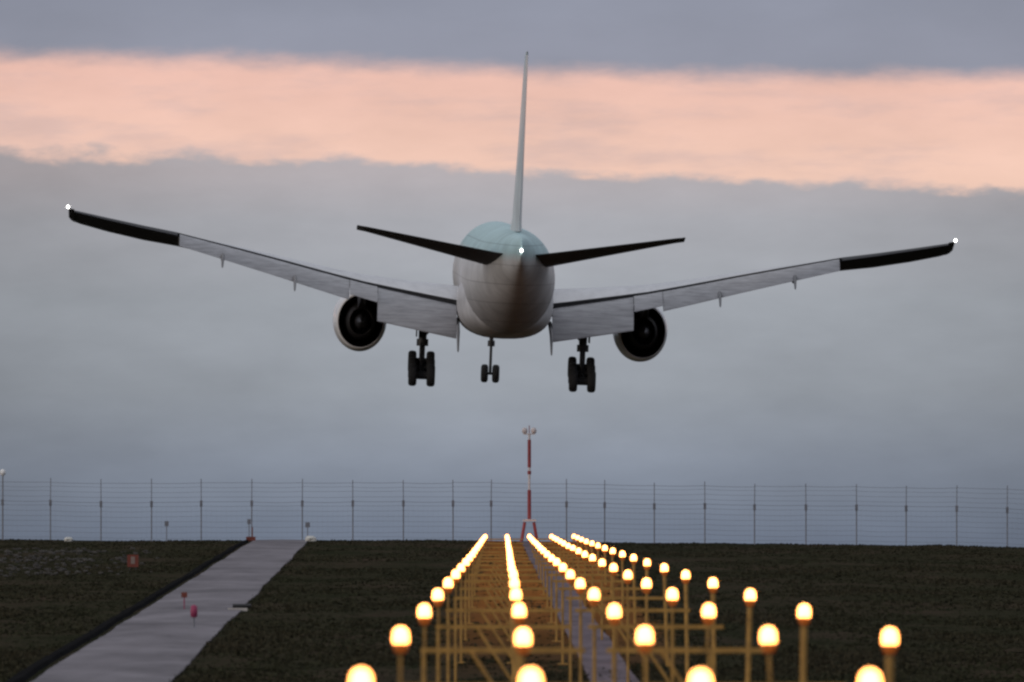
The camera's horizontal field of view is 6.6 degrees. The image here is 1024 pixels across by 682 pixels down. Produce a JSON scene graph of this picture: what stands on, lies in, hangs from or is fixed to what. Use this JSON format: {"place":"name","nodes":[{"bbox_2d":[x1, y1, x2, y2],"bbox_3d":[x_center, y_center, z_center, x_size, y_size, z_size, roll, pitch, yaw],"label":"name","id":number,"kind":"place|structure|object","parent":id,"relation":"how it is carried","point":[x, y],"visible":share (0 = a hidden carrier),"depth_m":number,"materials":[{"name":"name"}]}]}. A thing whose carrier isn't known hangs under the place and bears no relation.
{"place":"outdoors","nodes":[
{"label":"outdoors","id":0,"kind":"place"},
{"bbox_2d":[31,539,307,681],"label":"service road","id":1,"kind":"structure","parent":0,"point":[160,640],"depth_m":305.34,"materials":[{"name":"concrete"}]},
{"bbox_2d":[181,592,186,608],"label":"marker post","id":2,"kind":"object","parent":1,"relation":"on","point":[184,594],"visible":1,"depth_m":337.81,"materials":[{"name":"red plastic"}]},
{"bbox_2d":[190,605,197,627],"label":"marker post","id":3,"kind":"object","parent":1,"relation":"on","point":[194,611],"visible":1,"depth_m":303.78,"materials":[{"name":"metal"}]},
{"bbox_2d":[350,668,371,681],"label":"approach lamp","id":4,"kind":"object","parent":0,"point":[361,675],"visible":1,"depth_m":76.88,"materials":[{"name":"beige glass"}]},
{"bbox_2d":[0,539,1023,681],"bbox_3d":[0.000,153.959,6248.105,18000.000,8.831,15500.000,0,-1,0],"label":"ground","id":5,"kind":"structure","parent":0,"point":[544,634],"depth_m":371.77,"materials":[{"name":"green plant"}]},
{"bbox_2d":[0,469,5,539],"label":"lamp post","id":6,"kind":"object","parent":5,"relation":"on","point":[2,472],"visible":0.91,"depth_m":591.26,"materials":[{"name":"metal"}]},
{"bbox_2d":[64,537,72,541],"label":"stone","id":7,"kind":"object","parent":5,"relation":"on","point":[68,539],"visible":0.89,"depth_m":585.62,"materials":[{"name":"white stone"}]},
{"bbox_2d":[0,547,168,576],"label":"rubble","id":8,"kind":"object","parent":5,"relation":"on","point":[7,551],"visible":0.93,"depth_m":487.05,"materials":[{"name":"stone"}]},
{"bbox_2d":[6,539,248,681],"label":"ditch","id":9,"kind":"object","parent":5,"relation":"in","point":[28,672],"visible":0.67,"depth_m":307.26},
{"bbox_2d":[127,555,137,570],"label":"marker board","id":10,"kind":"object","parent":5,"relation":"on","point":[132,560],"visible":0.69,"depth_m":447.83,"materials":[{"name":"red metal"}]},
{"bbox_2d":[165,521,168,541],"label":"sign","id":11,"kind":"object","parent":5,"relation":"on","point":[166,523],"visible":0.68,"depth_m":587.81,"materials":[{"name":"metal"}]},
{"bbox_2d":[228,604,250,610],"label":"culvert","id":12,"kind":"object","parent":5,"relation":"on","point":[243,607],"visible":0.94,"depth_m":338.10,"materials":[{"name":"concrete"}]},
{"bbox_2d":[246,527,255,540],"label":"road barrier","id":13,"kind":"object","parent":5,"relation":"on","point":[252,538],"visible":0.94,"depth_m":585.70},
{"bbox_2d":[305,522,309,535],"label":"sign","id":14,"kind":"object","parent":5,"relation":"on","point":[307,525],"visible":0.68,"depth_m":585.81,"materials":[{"name":"metal"}]},
{"bbox_2d":[305,536,316,541],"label":"stone","id":15,"kind":"object","parent":5,"relation":"on","point":[310,538],"visible":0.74,"depth_m":584.55,"materials":[{"name":"white stone"}]},
{"bbox_2d":[392,627,408,681],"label":"approach lamp","id":16,"kind":"object","parent":5,"relation":"on","point":[400,643],"visible":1,"depth_m":106.88,"materials":[{"name":"glass"}]},
{"bbox_2d":[462,580,541,640],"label":"light support frame","id":17,"kind":"object","parent":5,"relation":"on","point":[465,607],"visible":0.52,"depth_m":286.86,"materials":[{"name":"yellow paint"}]},
{"bbox_2d":[462,558,468,579],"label":"approach lamp","id":18,"kind":"object","parent":17,"relation":"on","point":[465,562],"visible":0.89,"depth_m":286.83,"materials":[{"name":"yellow glass"}]},
{"bbox_2d":[458,587,546,663],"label":"light support frame","id":19,"kind":"object","parent":5,"relation":"on","point":[500,588],"visible":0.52,"depth_m":256.87,"materials":[{"name":"yellow paint"}]},
{"bbox_2d":[457,564,464,586],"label":"approach lamp","id":20,"kind":"object","parent":19,"relation":"on","point":[461,568],"visible":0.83,"depth_m":256.84,"materials":[{"name":"white glass"}]},
{"bbox_2d":[508,564,514,572],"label":"approach lamp","id":21,"kind":"object","parent":19,"relation":"on","point":[511,567],"visible":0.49,"depth_m":256.83,"materials":[{"name":"yellow glass"}]},
{"bbox_2d":[421,648,584,681],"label":"light support frame","id":22,"kind":"object","parent":5,"relation":"on","point":[471,651],"visible":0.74,"depth_m":136.89,"materials":[{"name":"yellow paint"}]},
{"bbox_2d":[418,604,430,646],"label":"approach lamp","id":23,"kind":"object","parent":22,"relation":"on","point":[424,614],"visible":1,"depth_m":136.87,"materials":[{"name":"glass"}]},
{"bbox_2d":[513,603,525,628],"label":"approach lamp","id":24,"kind":"object","parent":22,"relation":"on","point":[519,613],"visible":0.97,"depth_m":136.87,"materials":[{"name":"white glass"}]},
{"bbox_2d":[436,625,569,681],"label":"light support frame","id":25,"kind":"object","parent":5,"relation":"on","point":[476,627],"visible":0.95,"depth_m":166.88,"materials":[{"name":"yellow paint"}]},
{"bbox_2d":[432,589,443,623],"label":"approach lamp","id":26,"kind":"object","parent":25,"relation":"on","point":[437,597],"visible":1,"depth_m":166.87,"materials":[{"name":"glass"}]},
{"bbox_2d":[510,588,520,623],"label":"approach lamp","id":27,"kind":"object","parent":25,"relation":"on","point":[515,595],"visible":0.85,"depth_m":166.85,"materials":[{"name":"white glass"}]},
{"bbox_2d":[446,609,559,681],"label":"light support frame","id":28,"kind":"object","parent":5,"relation":"on","point":[448,611],"visible":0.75,"depth_m":196.88,"materials":[{"name":"yellow paint"}]},
{"bbox_2d":[443,578,452,607],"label":"approach lamp","id":29,"kind":"object","parent":28,"relation":"on","point":[448,586],"visible":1,"depth_m":196.85,"materials":[{"name":"glass"}]},
{"bbox_2d":[510,578,518,606],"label":"approach lamp","id":30,"kind":"object","parent":28,"relation":"on","point":[514,582],"visible":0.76,"depth_m":196.85,"materials":[{"name":"white glass"}]},
{"bbox_2d":[467,574,538,623],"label":"light support frame","id":31,"kind":"object","parent":5,"relation":"on","point":[489,575],"visible":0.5,"depth_m":316.85,"materials":[{"name":"yellow paint"}]},
{"bbox_2d":[466,554,472,572],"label":"approach lamp","id":32,"kind":"object","parent":31,"relation":"on","point":[469,557],"visible":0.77,"depth_m":316.83,"materials":[{"name":"yellow glass"}]},
{"bbox_2d":[470,569,535,607],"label":"light support frame","id":33,"kind":"object","parent":5,"relation":"on","point":[472,570],"visible":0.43,"depth_m":346.85,"materials":[{"name":"yellow paint"}]},
{"bbox_2d":[470,551,475,567],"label":"approach lamp","id":34,"kind":"object","parent":33,"relation":"on","point":[472,553],"visible":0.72,"depth_m":346.82,"materials":[{"name":"white glass"}]},
{"bbox_2d":[473,564,532,595],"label":"light support frame","id":35,"kind":"object","parent":5,"relation":"on","point":[474,565],"visible":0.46,"depth_m":376.84,"materials":[{"name":"yellow paint"}]},
{"bbox_2d":[475,561,530,583],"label":"light support frame","id":36,"kind":"object","parent":5,"relation":"on","point":[496,566],"visible":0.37,"depth_m":406.84,"materials":[{"name":"yellow paint"}]},
{"bbox_2d":[479,554,526,563],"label":"light support frame","id":37,"kind":"object","parent":5,"relation":"on","point":[480,555],"visible":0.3,"depth_m":466.83,"materials":[{"name":"yellow paint"}]},
{"bbox_2d":[454,597,552,681],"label":"light support frame","id":38,"kind":"object","parent":5,"relation":"on","point":[493,613],"visible":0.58,"depth_m":226.87,"materials":[{"name":"yellow paint"}]},
{"bbox_2d":[451,570,459,595],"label":"approach lamp","id":39,"kind":"object","parent":38,"relation":"on","point":[455,578],"visible":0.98,"depth_m":226.85,"materials":[{"name":"white glass"}]},
{"bbox_2d":[509,569,517,579],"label":"approach lamp","id":40,"kind":"object","parent":38,"relation":"on","point":[513,573],"visible":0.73,"depth_m":226.84,"materials":[{"name":"white glass"}]},
{"bbox_2d":[478,557,528,573],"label":"light support frame","id":41,"kind":"object","parent":5,"relation":"on","point":[500,558],"visible":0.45,"depth_m":436.83,"materials":[{"name":"yellow paint"}]},
{"bbox_2d":[481,551,525,556],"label":"light support frame","id":42,"kind":"object","parent":5,"relation":"on","point":[502,552],"visible":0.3,"depth_m":496.82,"materials":[{"name":"yellow paint"}]},
{"bbox_2d":[483,543,523,546],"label":"light support frame","id":43,"kind":"object","parent":5,"relation":"on","point":[500,543],"visible":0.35,"depth_m":556.82,"materials":[{"name":"yellow paint"}]},
{"bbox_2d":[482,547,524,550],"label":"light support frame","id":44,"kind":"object","parent":5,"relation":"on","point":[501,547],"visible":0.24,"depth_m":526.82,"materials":[{"name":"yellow paint"}]},
{"bbox_2d":[0,478,1022,546],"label":"perimeter fence","id":45,"kind":"object","parent":5,"relation":"on","point":[151,502],"visible":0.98,"depth_m":592.52,"materials":[{"name":"metal"}]},
{"bbox_2d":[520,425,538,541],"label":"signal mast","id":46,"kind":"object","parent":5,"relation":"on","point":[525,430],"visible":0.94,"depth_m":588.87,"materials":[{"name":"red metal"}]},
{"bbox_2d":[532,551,575,557],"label":"light support frame","id":47,"kind":"object","parent":5,"relation":"on","point":[534,552],"visible":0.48,"depth_m":496.82,"materials":[{"name":"yellow paint"}]},
{"bbox_2d":[534,554,581,564],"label":"light support frame","id":48,"kind":"object","parent":5,"relation":"on","point":[536,555],"visible":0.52,"depth_m":466.83,"materials":[{"name":"yellow paint"}]},
{"bbox_2d":[536,557,587,572],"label":"light support frame","id":49,"kind":"object","parent":5,"relation":"on","point":[567,558],"visible":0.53,"depth_m":436.83,"materials":[{"name":"yellow paint"}]},
{"bbox_2d":[566,543,570,555],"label":"approach lamp","id":50,"kind":"object","parent":49,"relation":"on","point":[568,545],"visible":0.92,"depth_m":436.80,"materials":[{"name":"white glass"}]},
{"bbox_2d":[538,561,588,583],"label":"light support frame","id":51,"kind":"object","parent":5,"relation":"on","point":[560,561],"visible":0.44,"depth_m":406.84,"materials":[{"name":"yellow paint"}]},
{"bbox_2d":[570,545,575,559],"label":"approach lamp","id":52,"kind":"object","parent":51,"relation":"on","point":[572,548],"visible":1,"depth_m":406.80,"materials":[{"name":"white glass"}]},
{"bbox_2d":[540,564,598,595],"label":"light support frame","id":53,"kind":"object","parent":5,"relation":"on","point":[544,565],"visible":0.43,"depth_m":376.84,"materials":[{"name":"yellow paint"}]},
{"bbox_2d":[541,548,545,563],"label":"approach lamp","id":54,"kind":"object","parent":53,"relation":"on","point":[543,550],"visible":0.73,"depth_m":376.81,"materials":[{"name":"white glass"}]},
{"bbox_2d":[576,548,580,563],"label":"approach lamp","id":55,"kind":"object","parent":53,"relation":"on","point":[578,552],"visible":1,"depth_m":376.81,"materials":[{"name":"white glass"}]},
{"bbox_2d":[543,569,608,607],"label":"light support frame","id":56,"kind":"object","parent":5,"relation":"on","point":[547,570],"visible":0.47,"depth_m":346.85,"materials":[{"name":"yellow paint"}]},
{"bbox_2d":[544,551,549,567],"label":"approach lamp","id":57,"kind":"object","parent":56,"relation":"on","point":[546,555],"visible":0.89,"depth_m":346.81,"materials":[{"name":"white glass"}]},
{"bbox_2d":[582,551,587,567],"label":"approach lamp","id":58,"kind":"object","parent":56,"relation":"on","point":[584,555],"visible":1,"depth_m":346.82,"materials":[{"name":"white glass"}]},
{"bbox_2d":[580,537,583,552],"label":"approach lamp","id":59,"kind":"object","parent":5,"relation":"on","point":[581,540],"visible":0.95,"depth_m":526.79,"materials":[{"name":"white glass"}]},
{"bbox_2d":[547,574,618,622],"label":"light support frame","id":60,"kind":"object","parent":5,"relation":"on","point":[551,575],"visible":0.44,"depth_m":316.85,"materials":[{"name":"yellow paint"}]},
{"bbox_2d":[548,555,554,572],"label":"approach lamp","id":61,"kind":"object","parent":60,"relation":"on","point":[551,559],"visible":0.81,"depth_m":316.83,"materials":[{"name":"white glass"}]},
{"bbox_2d":[589,554,595,573],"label":"approach lamp","id":62,"kind":"object","parent":60,"relation":"on","point":[592,559],"visible":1,"depth_m":316.82,"materials":[{"name":"white glass"}]},
{"bbox_2d":[584,539,588,550],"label":"approach lamp","id":63,"kind":"object","parent":5,"relation":"on","point":[586,542],"visible":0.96,"depth_m":496.79,"materials":[{"name":"yellow glass"}]},
{"bbox_2d":[552,580,624,641],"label":"light support frame","id":64,"kind":"object","parent":5,"relation":"on","point":[556,607],"visible":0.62,"depth_m":286.86,"materials":[{"name":"yellow paint"}]},
{"bbox_2d":[553,558,559,579],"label":"approach lamp","id":65,"kind":"object","parent":64,"relation":"on","point":[556,563],"visible":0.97,"depth_m":286.83,"materials":[{"name":"white glass"}]},
{"bbox_2d":[599,559,605,579],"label":"approach lamp","id":66,"kind":"object","parent":64,"relation":"on","point":[602,563],"visible":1,"depth_m":286.83,"materials":[{"name":"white glass"}]},
{"bbox_2d":[590,541,593,566],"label":"approach lamp","id":67,"kind":"object","parent":5,"relation":"on","point":[591,544],"visible":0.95,"depth_m":466.79,"materials":[{"name":"yellow glass"}]},
{"bbox_2d":[596,543,599,573],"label":"approach lamp","id":68,"kind":"object","parent":5,"relation":"on","point":[597,547],"visible":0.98,"depth_m":436.80,"materials":[{"name":"yellow glass"}]},
{"bbox_2d":[557,587,641,664],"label":"light support frame","id":69,"kind":"object","parent":5,"relation":"on","point":[588,589],"visible":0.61,"depth_m":256.87,"materials":[{"name":"yellow paint"}]},
{"bbox_2d":[559,563,566,586],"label":"approach lamp","id":70,"kind":"object","parent":69,"relation":"on","point":[562,568],"visible":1,"depth_m":256.85,"materials":[{"name":"white glass"}]},
{"bbox_2d":[610,563,616,586],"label":"approach lamp","id":71,"kind":"object","parent":69,"relation":"on","point":[613,569],"visible":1,"depth_m":256.84,"materials":[{"name":"glass"}]},
{"bbox_2d":[602,545,607,584],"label":"approach lamp","id":72,"kind":"object","parent":5,"relation":"on","point":[604,548],"visible":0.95,"depth_m":406.84,"materials":[{"name":"yellow glass"}]},
{"bbox_2d":[610,548,615,596],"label":"approach lamp","id":73,"kind":"object","parent":5,"relation":"on","point":[612,552],"visible":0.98,"depth_m":376.84,"materials":[{"name":"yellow glass"}]},
{"bbox_2d":[566,597,664,681],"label":"light support frame","id":74,"kind":"object","parent":5,"relation":"on","point":[570,599],"visible":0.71,"depth_m":226.87,"materials":[{"name":"yellow paint"}]},
{"bbox_2d":[566,570,574,595],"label":"approach lamp","id":75,"kind":"object","parent":74,"relation":"on","point":[570,575],"visible":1,"depth_m":226.84,"materials":[{"name":"white glass"}]},
{"bbox_2d":[624,570,631,595],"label":"approach lamp","id":76,"kind":"object","parent":74,"relation":"on","point":[627,576],"visible":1,"depth_m":226.85,"materials":[{"name":"glass"}]},
{"bbox_2d":[619,551,624,608],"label":"approach lamp","id":77,"kind":"object","parent":5,"relation":"on","point":[622,556],"visible":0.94,"depth_m":346.87,"materials":[{"name":"yellow metal"}]},
{"bbox_2d":[575,609,689,681],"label":"light support frame","id":78,"kind":"object","parent":5,"relation":"on","point":[580,611],"visible":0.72,"depth_m":196.88,"materials":[{"name":"yellow paint"}]},
{"bbox_2d":[575,578,584,607],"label":"approach lamp","id":79,"kind":"object","parent":78,"relation":"on","point":[580,585],"visible":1,"depth_m":196.85,"materials":[{"name":"white glass"}]},
{"bbox_2d":[642,578,650,607],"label":"approach lamp","id":80,"kind":"object","parent":78,"relation":"on","point":[646,585],"visible":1,"depth_m":196.85,"materials":[{"name":"glass"}]},
{"bbox_2d":[630,554,636,623],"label":"approach lamp","id":81,"kind":"object","parent":5,"relation":"on","point":[633,559],"visible":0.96,"depth_m":316.88,"materials":[{"name":"yellow metal"}]},
{"bbox_2d":[644,559,650,608],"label":"approach lamp","id":82,"kind":"object","parent":5,"relation":"on","point":[647,566],"visible":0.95,"depth_m":286.84,"materials":[{"name":"glass"}]},
{"bbox_2d":[588,625,722,681],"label":"light support frame","id":83,"kind":"object","parent":5,"relation":"on","point":[633,627],"visible":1,"depth_m":166.88,"materials":[{"name":"yellow paint"}]},
{"bbox_2d":[588,588,599,623],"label":"approach lamp","id":84,"kind":"object","parent":83,"relation":"on","point":[593,599],"visible":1,"depth_m":166.86,"materials":[{"name":"white glass"}]},
{"bbox_2d":[667,588,677,623],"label":"approach lamp","id":85,"kind":"object","parent":83,"relation":"on","point":[672,596],"visible":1,"depth_m":166.87,"materials":[{"name":"yellow glass"}]},
{"bbox_2d":[661,564,668,666],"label":"approach lamp","id":86,"kind":"object","parent":5,"relation":"on","point":[664,569],"visible":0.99,"depth_m":256.86,"materials":[{"name":"yellow metal"}]},
{"bbox_2d":[607,648,763,681],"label":"light support frame","id":87,"kind":"object","parent":5,"relation":"on","point":[662,651],"visible":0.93,"depth_m":136.89,"materials":[{"name":"yellow paint"}]},
{"bbox_2d":[608,604,620,646],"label":"approach lamp","id":88,"kind":"object","parent":87,"relation":"on","point":[614,614],"visible":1,"depth_m":136.87,"materials":[{"name":"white glass"}]},
{"bbox_2d":[702,604,714,646],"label":"approach lamp","id":89,"kind":"object","parent":87,"relation":"on","point":[708,614],"visible":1,"depth_m":136.87,"materials":[{"name":"glass"}]},
{"bbox_2d":[681,570,689,681],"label":"approach lamp","id":90,"kind":"object","parent":5,"relation":"on","point":[685,579],"visible":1,"depth_m":226.82,"materials":[{"name":"yellow metal"}]},
{"bbox_2d":[708,578,717,681],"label":"approach lamp","id":91,"kind":"object","parent":5,"relation":"on","point":[712,585],"visible":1,"depth_m":196.86,"materials":[{"name":"yellow metal"}]},
{"bbox_2d":[745,589,755,681],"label":"approach lamp","id":92,"kind":"object","parent":5,"relation":"on","point":[750,597],"visible":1,"depth_m":166.87,"materials":[{"name":"yellow metal"}]},
{"bbox_2d":[797,604,810,681],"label":"approach lamp","id":93,"kind":"object","parent":5,"relation":"on","point":[804,614],"visible":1,"depth_m":136.88,"materials":[{"name":"yellow metal"}]},
{"bbox_2d":[881,628,897,681],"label":"approach lamp","id":94,"kind":"object","parent":5,"relation":"on","point":[889,645],"visible":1,"depth_m":106.89,"materials":[{"name":"glass"}]},
{"bbox_2d":[67,51,956,392],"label":"airliner","id":95,"kind":"object","parent":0,"point":[503,281],"visible":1,"depth_m":594.88,"materials":[{"name":"paint"}]},
{"bbox_2d":[0,0,1023,547],"label":"sky","id":96,"kind":"structure","parent":0,"point":[758,134],"materials":[{"name":"grey"}]},
{"bbox_2d":[515,628,531,672],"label":"approach lamp","id":97,"kind":"object","parent":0,"point":[523,645],"visible":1,"depth_m":106.88,"materials":[{"name":"yellow glass"}]},
{"bbox_2d":[520,668,541,681],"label":"approach lamp","id":98,"kind":"object","parent":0,"point":[530,675],"visible":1,"depth_m":76.88,"materials":[{"name":"white glass"}]},
{"bbox_2d":[521,541,638,681],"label":"path","id":99,"kind":"structure","parent":0,"point":[603,658],"depth_m":291.62,"materials":[{"name":"grey concrete"}]},
{"bbox_2d":[636,626,652,681],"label":"approach lamp","id":100,"kind":"object","parent":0,"point":[644,643],"visible":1,"depth_m":106.88,"materials":[{"name":"glass"}]},
{"bbox_2d":[690,669,711,681],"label":"approach lamp","id":101,"kind":"object","parent":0,"point":[700,675],"visible":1,"depth_m":76.89,"materials":[{"name":"glass"}]},
{"bbox_2d":[760,626,776,681],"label":"approach lamp","id":102,"kind":"object","parent":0,"point":[768,644],"visible":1,"depth_m":106.88,"materials":[{"name":"white glass"}]},
{"bbox_2d":[859,669,880,681],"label":"approach lamp","id":103,"kind":"object","parent":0,"point":[869,675],"visible":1,"depth_m":76.89,"materials":[{"name":"glass"}]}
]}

